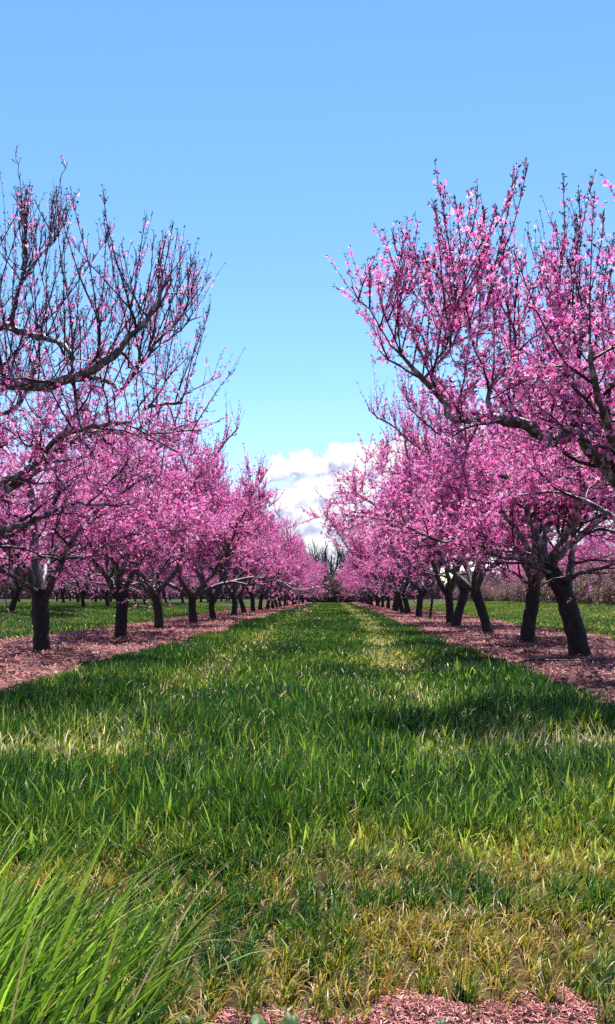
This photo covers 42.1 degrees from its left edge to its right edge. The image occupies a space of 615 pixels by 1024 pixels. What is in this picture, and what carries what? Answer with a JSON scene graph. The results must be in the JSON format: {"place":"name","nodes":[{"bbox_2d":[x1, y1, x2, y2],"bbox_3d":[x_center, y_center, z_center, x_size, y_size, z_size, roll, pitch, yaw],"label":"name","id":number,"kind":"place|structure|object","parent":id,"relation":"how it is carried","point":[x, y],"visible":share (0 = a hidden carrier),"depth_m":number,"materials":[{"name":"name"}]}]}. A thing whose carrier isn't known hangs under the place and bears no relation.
{"place":"outdoors","nodes":[
{"label":"outdoors","id":0,"kind":"place"},
{"bbox_2d":[0,602,250,641],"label":"grass","id":1,"kind":"structure","parent":0,"point":[145,618],"depth_m":37.04,"materials":[{"name":"green plant"}]},
{"bbox_2d":[74,619,506,667],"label":"grass","id":2,"kind":"structure","parent":0,"point":[285,641],"depth_m":14.52,"materials":[{"name":"green plant"}]},
{"bbox_2d":[0,694,614,850],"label":"grass","id":3,"kind":"structure","parent":0,"point":[111,765],"depth_m":4.28,"materials":[{"name":"green plant"}]},
{"bbox_2d":[0,598,614,1023],"bbox_3d":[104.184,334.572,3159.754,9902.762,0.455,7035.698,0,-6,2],"label":"ground","id":4,"kind":"structure","parent":0,"point":[272,1004],"depth_m":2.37,"materials":[{"name":"green plant"}]},
{"bbox_2d":[0,571,12,594],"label":"peach tree","id":5,"kind":"object","parent":4,"relation":"on","point":[1,583],"visible":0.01,"depth_m":80.65,"materials":[{"name":"pink plant"}]},
{"bbox_2d":[0,468,26,563],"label":"peach tree","id":6,"kind":"object","parent":4,"relation":"on","point":[13,516],"visible":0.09,"depth_m":32.05,"materials":[{"name":"pink plant"}]},
{"bbox_2d":[0,553,41,599],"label":"peach tree","id":7,"kind":"object","parent":4,"relation":"on","point":[11,588],"depth_m":59.73,"materials":[{"name":"pink plant"}]},
{"bbox_2d":[2,465,88,610],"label":"peach tree","id":8,"kind":"object","parent":4,"relation":"on","point":[14,600],"visible":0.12,"depth_m":36.02,"materials":[{"name":"pink plant"}]},
{"bbox_2d":[0,522,121,580],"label":"peach tree","id":9,"kind":"object","parent":4,"relation":"on","point":[101,563],"visible":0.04,"depth_m":40.84,"materials":[{"name":"pink plant"}]},
{"bbox_2d":[40,541,81,602],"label":"peach tree","id":10,"kind":"object","parent":4,"relation":"on","point":[63,591],"visible":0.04,"depth_m":70.15,"materials":[{"name":"pink plant"}]},
{"bbox_2d":[52,579,92,600],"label":"peach tree","id":11,"kind":"object","parent":4,"relation":"on","point":[71,592],"visible":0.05,"depth_m":101.03,"materials":[{"name":"pink plant"}]},
{"bbox_2d":[42,534,111,606],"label":"peach tree","id":12,"kind":"object","parent":4,"relation":"on","point":[83,593],"depth_m":46.20,"materials":[{"name":"pink plant"}]},
{"bbox_2d":[47,565,109,601],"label":"peach tree","id":13,"kind":"object","parent":4,"relation":"on","point":[77,595],"visible":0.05,"depth_m":75.56,"materials":[{"name":"pink plant"}]},
{"bbox_2d":[79,560,110,601],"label":"peach tree","id":14,"kind":"object","parent":4,"relation":"on","point":[95,599],"visible":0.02,"depth_m":80.94,"materials":[{"name":"pink plant"}]},
{"bbox_2d":[31,553,164,605],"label":"peach tree","id":15,"kind":"object","parent":4,"relation":"on","point":[107,601],"visible":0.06,"depth_m":50.55,"materials":[{"name":"pink plant"}]},
{"bbox_2d":[0,367,230,651],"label":"peach tree","id":16,"kind":"object","parent":4,"relation":"on","point":[33,580],"visible":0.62,"depth_m":13.55,"materials":[{"name":"pink plant"}]},
{"bbox_2d":[82,553,166,604],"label":"peach tree","id":17,"kind":"object","parent":4,"relation":"on","point":[130,586],"visible":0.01,"depth_m":55.63,"materials":[{"name":"pink plant"}]},
{"bbox_2d":[102,549,176,603],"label":"peach tree","id":18,"kind":"object","parent":4,"relation":"on","point":[144,596],"visible":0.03,"depth_m":60.92,"materials":[{"name":"pink plant"}]},
{"bbox_2d":[0,796,292,1023],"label":"grass tussock","id":19,"kind":"object","parent":4,"relation":"on","point":[19,957],"depth_m":1.73,"materials":[{"name":"green plant"}]},
{"bbox_2d":[0,602,311,691],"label":"mulch strip","id":20,"kind":"object","parent":4,"relation":"on","point":[20,653],"visible":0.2,"depth_m":15.01,"materials":[{"name":"brown plant"}]},
{"bbox_2d":[32,652,75,655],"bbox_3d":[-4.112,2.305,12.983,0.618,0.045,0.302,0,-6,4],"label":"fallen twig","id":21,"kind":"object","parent":20,"relation":"on","point":[53,653],"visible":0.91,"depth_m":12.91,"materials":[{"name":"wood"}]},
{"bbox_2d":[0,145,244,612],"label":"peach tree","id":22,"kind":"object","parent":20,"relation":"on","point":[28,382],"visible":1,"depth_m":9.00,"materials":[{"name":"pink plant"}]},
{"bbox_2d":[31,395,244,637],"bbox_3d":[-4.110,0.056,19.198,5.065,6.379,5.426,0,-6,2],"label":"peach tree","id":23,"kind":"object","parent":20,"relation":"on","point":[118,593],"visible":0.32,"depth_m":19.01,"materials":[{"name":"pink plant"}]},
{"bbox_2d":[48,397,232,628],"bbox_3d":[-4.646,0.222,24.530,5.502,7.008,7.266,-1,-6,11],"label":"peach tree","id":24,"kind":"object","parent":20,"relation":"on","point":[152,594],"visible":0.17,"depth_m":23.38,"materials":[{"name":"pink plant"}]},
{"bbox_2d":[0,604,301,690],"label":"bark chips","id":25,"kind":"object","parent":20,"relation":"on","point":[258,613],"visible":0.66,"depth_m":17.71,"materials":[{"name":"brown wood"}]},
{"bbox_2d":[159,455,289,618],"bbox_3d":[-3.830,0.878,34.042,5.389,7.743,7.865,-4,-7,35],"label":"peach tree","id":26,"kind":"object","parent":20,"relation":"on","point":[232,504],"visible":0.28,"depth_m":34.20,"materials":[{"name":"pink plant"}]},
{"bbox_2d":[171,477,284,615],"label":"peach tree","id":27,"kind":"object","parent":20,"relation":"on","point":[233,589],"visible":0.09,"depth_m":39.73,"materials":[{"name":"pink plant"}]},
{"bbox_2d":[178,494,281,612],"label":"peach tree","id":28,"kind":"object","parent":20,"relation":"on","point":[241,601],"visible":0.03,"depth_m":44.76,"materials":[{"name":"pink plant"}]},
{"bbox_2d":[222,501,307,610],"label":"peach tree","id":29,"kind":"object","parent":20,"relation":"on","point":[251,592],"visible":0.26,"depth_m":50.74,"materials":[{"name":"pink plant"}]},
{"bbox_2d":[247,518,307,609],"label":"peach tree","id":30,"kind":"object","parent":20,"relation":"on","point":[292,547],"visible":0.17,"depth_m":54.84,"materials":[{"name":"pink plant"}]},
{"bbox_2d":[265,534,306,607],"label":"peach tree","id":31,"kind":"object","parent":20,"relation":"on","point":[297,558],"visible":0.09,"depth_m":63.24,"materials":[{"name":"pink plant"}]},
{"bbox_2d":[245,546,327,606],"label":"peach tree","id":32,"kind":"object","parent":20,"relation":"on","point":[301,581],"visible":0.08,"depth_m":69.81,"materials":[{"name":"pink plant"}]},
{"bbox_2d":[272,553,309,606],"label":"peach tree","id":33,"kind":"object","parent":20,"relation":"on","point":[278,598],"visible":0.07,"depth_m":76.72,"materials":[{"name":"pink plant"}]},
{"bbox_2d":[280,566,313,604],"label":"peach tree","id":34,"kind":"object","parent":20,"relation":"on","point":[288,598],"visible":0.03,"depth_m":84.58,"materials":[{"name":"pink plant"}]},
{"bbox_2d":[271,550,326,605],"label":"peach tree","id":35,"kind":"object","parent":20,"relation":"on","point":[308,565],"visible":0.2,"depth_m":78.98,"materials":[{"name":"pink plant"}]},
{"bbox_2d":[282,585,316,604],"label":"peach tree","id":36,"kind":"object","parent":20,"relation":"on","point":[292,597],"visible":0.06,"depth_m":88.71,"materials":[{"name":"pink plant"}]},
{"bbox_2d":[294,559,326,603],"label":"peach tree","id":37,"kind":"object","parent":20,"relation":"on","point":[322,568],"visible":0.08,"depth_m":95.65,"materials":[{"name":"pink plant"}]},
{"bbox_2d":[135,561,192,602],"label":"peach tree","id":38,"kind":"object","parent":4,"relation":"on","point":[164,596],"visible":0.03,"depth_m":70.72,"materials":[{"name":"pink plant"}]},
{"bbox_2d":[143,552,186,593],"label":"peach tree","id":39,"kind":"object","parent":4,"relation":"on","point":[163,575],"visible":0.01,"depth_m":65.58,"materials":[{"name":"pink plant"}]},
{"bbox_2d":[162,567,199,602],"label":"peach tree","id":40,"kind":"object","parent":4,"relation":"on","point":[182,597],"visible":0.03,"depth_m":76.26,"materials":[{"name":"pink plant"}]},
{"bbox_2d":[46,426,331,622],"bbox_3d":[-4.071,0.612,28.226,10.739,7.073,6.075,1,-6,-9],"label":"peach tree","id":41,"kind":"object","parent":4,"relation":"on","point":[201,590],"visible":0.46,"depth_m":28.09,"materials":[{"name":"pink plant"}]},
{"bbox_2d":[167,572,218,598],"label":"peach tree","id":42,"kind":"object","parent":4,"relation":"on","point":[189,588],"visible":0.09,"depth_m":80.01,"materials":[{"name":"pink plant"}]},
{"bbox_2d":[187,569,217,601],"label":"peach tree","id":43,"kind":"object","parent":4,"relation":"on","point":[206,576],"visible":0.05,"depth_m":86.78,"materials":[{"name":"pink plant"}]},
{"bbox_2d":[223,566,315,608],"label":"peach tree","id":44,"kind":"object","parent":4,"relation":"on","point":[274,594],"visible":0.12,"depth_m":61.38,"materials":[{"name":"pink plant"}]},
{"bbox_2d":[0,570,608,600],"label":"wood","id":45,"kind":"object","parent":4,"relation":"on","point":[26,594],"visible":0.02,"depth_m":169.66,"materials":[{"name":"brown plant"}]},
{"bbox_2d":[280,582,332,602],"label":"peach tree","id":46,"kind":"object","parent":4,"relation":"on","point":[317,593],"visible":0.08,"depth_m":119.61,"materials":[{"name":"pink plant"}]},
{"bbox_2d":[0,654,614,733],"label":"grass","id":47,"kind":"structure","parent":4,"relation":"on","point":[29,694],"depth_m":7.70,"materials":[{"name":"green plant"}]},
{"bbox_2d":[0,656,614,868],"bbox_3d":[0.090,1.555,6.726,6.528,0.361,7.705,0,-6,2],"label":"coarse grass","id":48,"kind":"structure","parent":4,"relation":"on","point":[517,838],"depth_m":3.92,"materials":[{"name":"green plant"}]},
{"bbox_2d":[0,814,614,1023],"bbox_3d":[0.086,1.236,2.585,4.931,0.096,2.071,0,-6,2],"label":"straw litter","id":49,"kind":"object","parent":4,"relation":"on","point":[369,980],"visible":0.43,"depth_m":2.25,"materials":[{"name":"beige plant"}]},
{"bbox_2d":[0,640,614,773],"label":"dead grass","id":50,"kind":"structure","parent":4,"relation":"on","point":[156,731],"depth_m":5.20,"materials":[{"name":"beige plant"}]},
{"bbox_2d":[302,535,323,599],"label":"bare tree","id":51,"kind":"object","parent":4,"relation":"on","point":[314,549],"visible":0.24,"depth_m":153.29,"materials":[{"name":"grey plant"}]},
{"bbox_2d":[303,543,334,601],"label":"bare tree","id":52,"kind":"object","parent":4,"relation":"on","point":[322,556],"visible":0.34,"depth_m":136.86,"materials":[{"name":"grey plant"}]},
{"bbox_2d":[307,565,344,601],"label":"bare bush","id":53,"kind":"object","parent":4,"relation":"on","point":[311,598],"visible":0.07,"depth_m":138.46,"materials":[{"name":"brown plant"}]},
{"bbox_2d":[311,533,346,573],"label":"bare tree","id":54,"kind":"object","parent":4,"relation":"on","point":[339,559],"visible":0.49,"depth_m":148.67,"materials":[{"name":"grey plant"}]},
{"bbox_2d":[312,567,351,601],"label":"bare bush","id":55,"kind":"object","parent":4,"relation":"on","point":[335,587],"visible":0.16,"depth_m":134.30,"materials":[{"name":"brown plant"}]},
{"bbox_2d":[313,571,354,602],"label":"bare bush","id":56,"kind":"object","parent":4,"relation":"on","point":[331,589],"visible":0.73,"depth_m":129.77,"materials":[{"name":"brown plant"}]},
{"bbox_2d":[318,542,353,574],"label":"bare tree","id":57,"kind":"object","parent":4,"relation":"on","point":[344,559],"visible":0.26,"depth_m":145.80,"materials":[{"name":"grey plant"}]},
{"bbox_2d":[320,560,358,600],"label":"bare bush","id":58,"kind":"object","parent":4,"relation":"on","point":[334,571],"visible":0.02,"depth_m":141.55,"materials":[{"name":"brown plant"}]},
{"bbox_2d":[329,569,360,601],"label":"bare bush","id":59,"kind":"object","parent":4,"relation":"on","point":[350,599],"visible":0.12,"depth_m":137.15,"materials":[{"name":"brown plant"}]},
{"bbox_2d":[333,559,372,604],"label":"peach tree","id":60,"kind":"object","parent":4,"relation":"on","point":[366,594],"visible":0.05,"depth_m":92.64,"materials":[{"name":"pink plant"}]},
{"bbox_2d":[317,500,431,612],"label":"peach tree","id":61,"kind":"object","parent":4,"relation":"on","point":[359,552],"visible":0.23,"depth_m":47.13,"materials":[{"name":"pink plant"}]},
{"bbox_2d":[352,518,452,611],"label":"peach tree","id":62,"kind":"object","parent":4,"relation":"on","point":[396,608],"visible":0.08,"depth_m":52.60,"materials":[{"name":"pink plant"}]},
{"bbox_2d":[216,994,610,1023],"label":"mulch strip","id":63,"kind":"object","parent":4,"relation":"on","point":[526,1021],"visible":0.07,"depth_m":1.88,"materials":[{"name":"brown plant"}]},
{"bbox_2d":[203,980,614,1023],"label":"bark chips","id":64,"kind":"object","parent":63,"relation":"on","point":[434,999],"visible":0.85,"depth_m":1.89,"materials":[{"name":"wood"}]},
{"bbox_2d":[175,1015,205,1023],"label":"broadleaf weed","id":65,"kind":"object","parent":64,"relation":"on","point":[197,1019],"visible":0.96,"depth_m":1.80,"materials":[{"name":"green plant"}]},
{"bbox_2d":[251,1014,266,1023],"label":"broadleaf weed","id":66,"kind":"object","parent":64,"relation":"on","point":[256,1019],"visible":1,"depth_m":1.80,"materials":[{"name":"green plant"}]},
{"bbox_2d":[279,1011,299,1023],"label":"broadleaf weed","id":67,"kind":"object","parent":64,"relation":"on","point":[293,1019],"visible":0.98,"depth_m":1.81,"materials":[{"name":"green plant"}]},
{"bbox_2d":[288,346,614,655],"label":"peach tree","id":68,"kind":"object","parent":4,"relation":"on","point":[560,585],"visible":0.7,"depth_m":13.00,"materials":[{"name":"pink plant"}]},
{"bbox_2d":[316,372,604,632],"bbox_3d":[4.005,-0.222,21.413,5.573,7.352,9.903,2,-6,-20],"label":"peach tree","id":69,"kind":"object","parent":4,"relation":"on","point":[474,583],"visible":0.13,"depth_m":22.44,"materials":[{"name":"pink plant"}]},
{"bbox_2d":[326,156,614,526],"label":"peach tree","id":70,"kind":"object","parent":4,"relation":"on","point":[578,413],"visible":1,"depth_m":7.87,"materials":[{"name":"pink plant"}]},
{"bbox_2d":[459,574,502,601],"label":"hedge shrub","id":71,"kind":"object","parent":4,"relation":"on","point":[485,585],"visible":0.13,"depth_m":99.35,"materials":[{"name":"brown plant"}]},
{"bbox_2d":[350,602,614,706],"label":"mulch strip","id":72,"kind":"object","parent":4,"relation":"on","point":[588,672],"visible":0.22,"depth_m":13.86,"materials":[{"name":"brown plant"}]},
{"bbox_2d":[347,557,388,604],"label":"peach tree","id":73,"kind":"object","parent":72,"relation":"on","point":[363,588],"visible":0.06,"depth_m":82.09,"materials":[{"name":"pink plant"}]},
{"bbox_2d":[355,567,380,605],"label":"peach tree","id":74,"kind":"object","parent":72,"relation":"on","point":[376,599],"visible":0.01,"depth_m":77.72,"materials":[{"name":"pink plant"}]},
{"bbox_2d":[345,535,404,607],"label":"peach tree","id":75,"kind":"object","parent":72,"relation":"on","point":[382,595],"visible":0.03,"depth_m":67.67,"materials":[{"name":"pink plant"}]},
{"bbox_2d":[334,552,420,606],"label":"peach tree","id":76,"kind":"object","parent":72,"relation":"on","point":[361,584],"visible":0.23,"depth_m":72.33,"materials":[{"name":"pink plant"}]},
{"bbox_2d":[358,529,406,608],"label":"peach tree","id":77,"kind":"object","parent":72,"relation":"on","point":[388,601],"visible":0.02,"depth_m":62.19,"materials":[{"name":"pink plant"}]},
{"bbox_2d":[353,529,451,613],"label":"peach tree","id":78,"kind":"object","parent":72,"relation":"on","point":[393,585],"visible":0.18,"depth_m":42.08,"materials":[{"name":"pink plant"}]},
{"bbox_2d":[369,535,442,609],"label":"peach tree","id":79,"kind":"object","parent":72,"relation":"on","point":[394,601],"visible":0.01,"depth_m":57.19,"materials":[{"name":"pink plant"}]},
{"bbox_2d":[363,469,470,616],"bbox_3d":[5.549,1.240,37.936,6.172,7.862,8.152,-1,-6,9],"label":"peach tree","id":80,"kind":"object","parent":72,"relation":"on","point":[422,592],"visible":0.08,"depth_m":38.29,"materials":[{"name":"pink plant"}]},
{"bbox_2d":[400,557,463,618],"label":"peach tree","id":81,"kind":"object","parent":72,"relation":"on","point":[431,603],"visible":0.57,"depth_m":34.48,"materials":[{"name":"pink plant"}]},
{"bbox_2d":[377,436,502,622],"bbox_3d":[5.623,0.631,28.928,6.118,7.178,8.933,-1,-6,9],"label":"peach tree","id":82,"kind":"object","parent":72,"relation":"on","point":[448,589],"visible":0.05,"depth_m":29.03,"materials":[{"name":"pink plant"}]},
{"bbox_2d":[398,424,566,625],"bbox_3d":[6.229,0.074,26.504,6.697,7.765,6.281,-5,-8,38],"label":"peach tree","id":83,"kind":"object","parent":72,"relation":"on","point":[461,604],"depth_m":26.37,"materials":[{"name":"pink plant"}]},
{"bbox_2d":[356,359,614,642],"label":"peach tree","id":84,"kind":"object","parent":72,"relation":"on","point":[530,614],"visible":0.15,"depth_m":16.95,"materials":[{"name":"pink plant"}]},
{"bbox_2d":[356,604,614,703],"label":"bark chips","id":85,"kind":"object","parent":72,"relation":"on","point":[380,609],"visible":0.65,"depth_m":16.37,"materials":[{"name":"brown wood"}]},
{"bbox_2d":[500,644,542,646],"bbox_3d":[4.070,2.529,15.102,0.764,0.045,0.423,2,-6,-21],"label":"fallen twig","id":86,"kind":"object","parent":72,"relation":"on","point":[517,645],"visible":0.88,"depth_m":15.13,"materials":[{"name":"wood"}]},
{"bbox_2d":[529,658,603,661],"bbox_3d":[3.764,2.163,11.622,1.052,0.049,0.369,-2,-6,14],"label":"fallen twig","id":87,"kind":"object","parent":72,"relation":"on","point":[535,659],"visible":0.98,"depth_m":11.72,"materials":[{"name":"wood"}]},
{"bbox_2d":[480,585,497,600],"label":"hedge shrub","id":88,"kind":"object","parent":4,"relation":"on","point":[487,596],"visible":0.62,"depth_m":95.52,"materials":[{"name":"brown plant"}]},
{"bbox_2d":[485,578,517,601],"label":"hedge shrub","id":89,"kind":"object","parent":4,"relation":"on","point":[498,596],"visible":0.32,"depth_m":92.21,"materials":[{"name":"brown plant"}]},
{"bbox_2d":[495,560,519,582],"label":"peach tree","id":90,"kind":"object","parent":4,"relation":"on","point":[502,575],"visible":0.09,"depth_m":117.20,"materials":[{"name":"pink plant"}]},
{"bbox_2d":[493,575,525,600],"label":"hedge shrub","id":91,"kind":"object","parent":4,"relation":"on","point":[507,597],"visible":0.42,"depth_m":88.69,"materials":[{"name":"brown plant"}]},
{"bbox_2d":[503,555,527,582],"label":"peach tree","id":92,"kind":"object","parent":4,"relation":"on","point":[516,568],"visible":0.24,"depth_m":107.22,"materials":[{"name":"pink plant"}]},
{"bbox_2d":[504,570,527,601],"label":"hedge shrub","id":93,"kind":"object","parent":4,"relation":"on","point":[520,596],"visible":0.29,"depth_m":81.59,"materials":[{"name":"brown plant"}]},
{"bbox_2d":[514,570,561,601],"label":"hedge shrub","id":94,"kind":"object","parent":4,"relation":"on","point":[526,585],"visible":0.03,"depth_m":75.07,"materials":[{"name":"brown plant"}]},
{"bbox_2d":[540,574,563,602],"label":"hedge shrub","id":95,"kind":"object","parent":4,"relation":"on","point":[545,594],"visible":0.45,"depth_m":70.28,"materials":[{"name":"brown plant"}]},
{"bbox_2d":[548,536,611,574],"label":"peach tree","id":96,"kind":"object","parent":4,"relation":"on","point":[550,549],"visible":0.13,"depth_m":81.43,"materials":[{"name":"pink plant"}]},
{"bbox_2d":[558,536,613,575],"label":"peach tree","id":97,"kind":"object","parent":4,"relation":"on","point":[580,554],"visible":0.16,"depth_m":78.46,"materials":[{"name":"pink plant"}]},
{"bbox_2d":[560,551,614,603],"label":"hedge shrub","id":98,"kind":"object","parent":4,"relation":"on","point":[581,592],"visible":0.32,"depth_m":59.97,"materials":[{"name":"brown plant"}]},
{"bbox_2d":[573,564,606,602],"bbox_3d":[22.400,5.931,63.977,5.058,3.647,4.633,0,-6,-3],"label":"hedge shrub","id":99,"kind":"object","parent":4,"relation":"on","point":[586,584],"visible":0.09,"depth_m":63.33,"materials":[{"name":"brown plant"}]},
{"bbox_2d":[581,527,614,575],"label":"peach tree","id":100,"kind":"object","parent":4,"relation":"on","point":[599,546],"visible":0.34,"depth_m":72.14,"materials":[{"name":"pink plant"}]},
{"bbox_2d":[583,567,614,604],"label":"hedge shrub","id":101,"kind":"object","parent":4,"relation":"on","point":[605,600],"visible":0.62,"depth_m":55.82,"materials":[{"name":"brown plant"}]},
{"bbox_2d":[584,544,614,605],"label":"hedge shrub","id":102,"kind":"object","parent":4,"relation":"on","point":[610,583],"visible":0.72,"depth_m":52.18,"materials":[{"name":"brown plant"}]},
{"bbox_2d":[0,0,614,594],"label":"sky","id":103,"kind":"structure","parent":0,"point":[279,133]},
{"bbox_2d":[233,602,397,623],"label":"grass","id":104,"kind":"structure","parent":0,"point":[320,611],"depth_m":40.20,"materials":[{"name":"green plant"}]},
{"bbox_2d":[403,601,614,639],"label":"grass","id":105,"kind":"structure","parent":0,"point":[471,611],"depth_m":41.84,"materials":[{"name":"green plant"}]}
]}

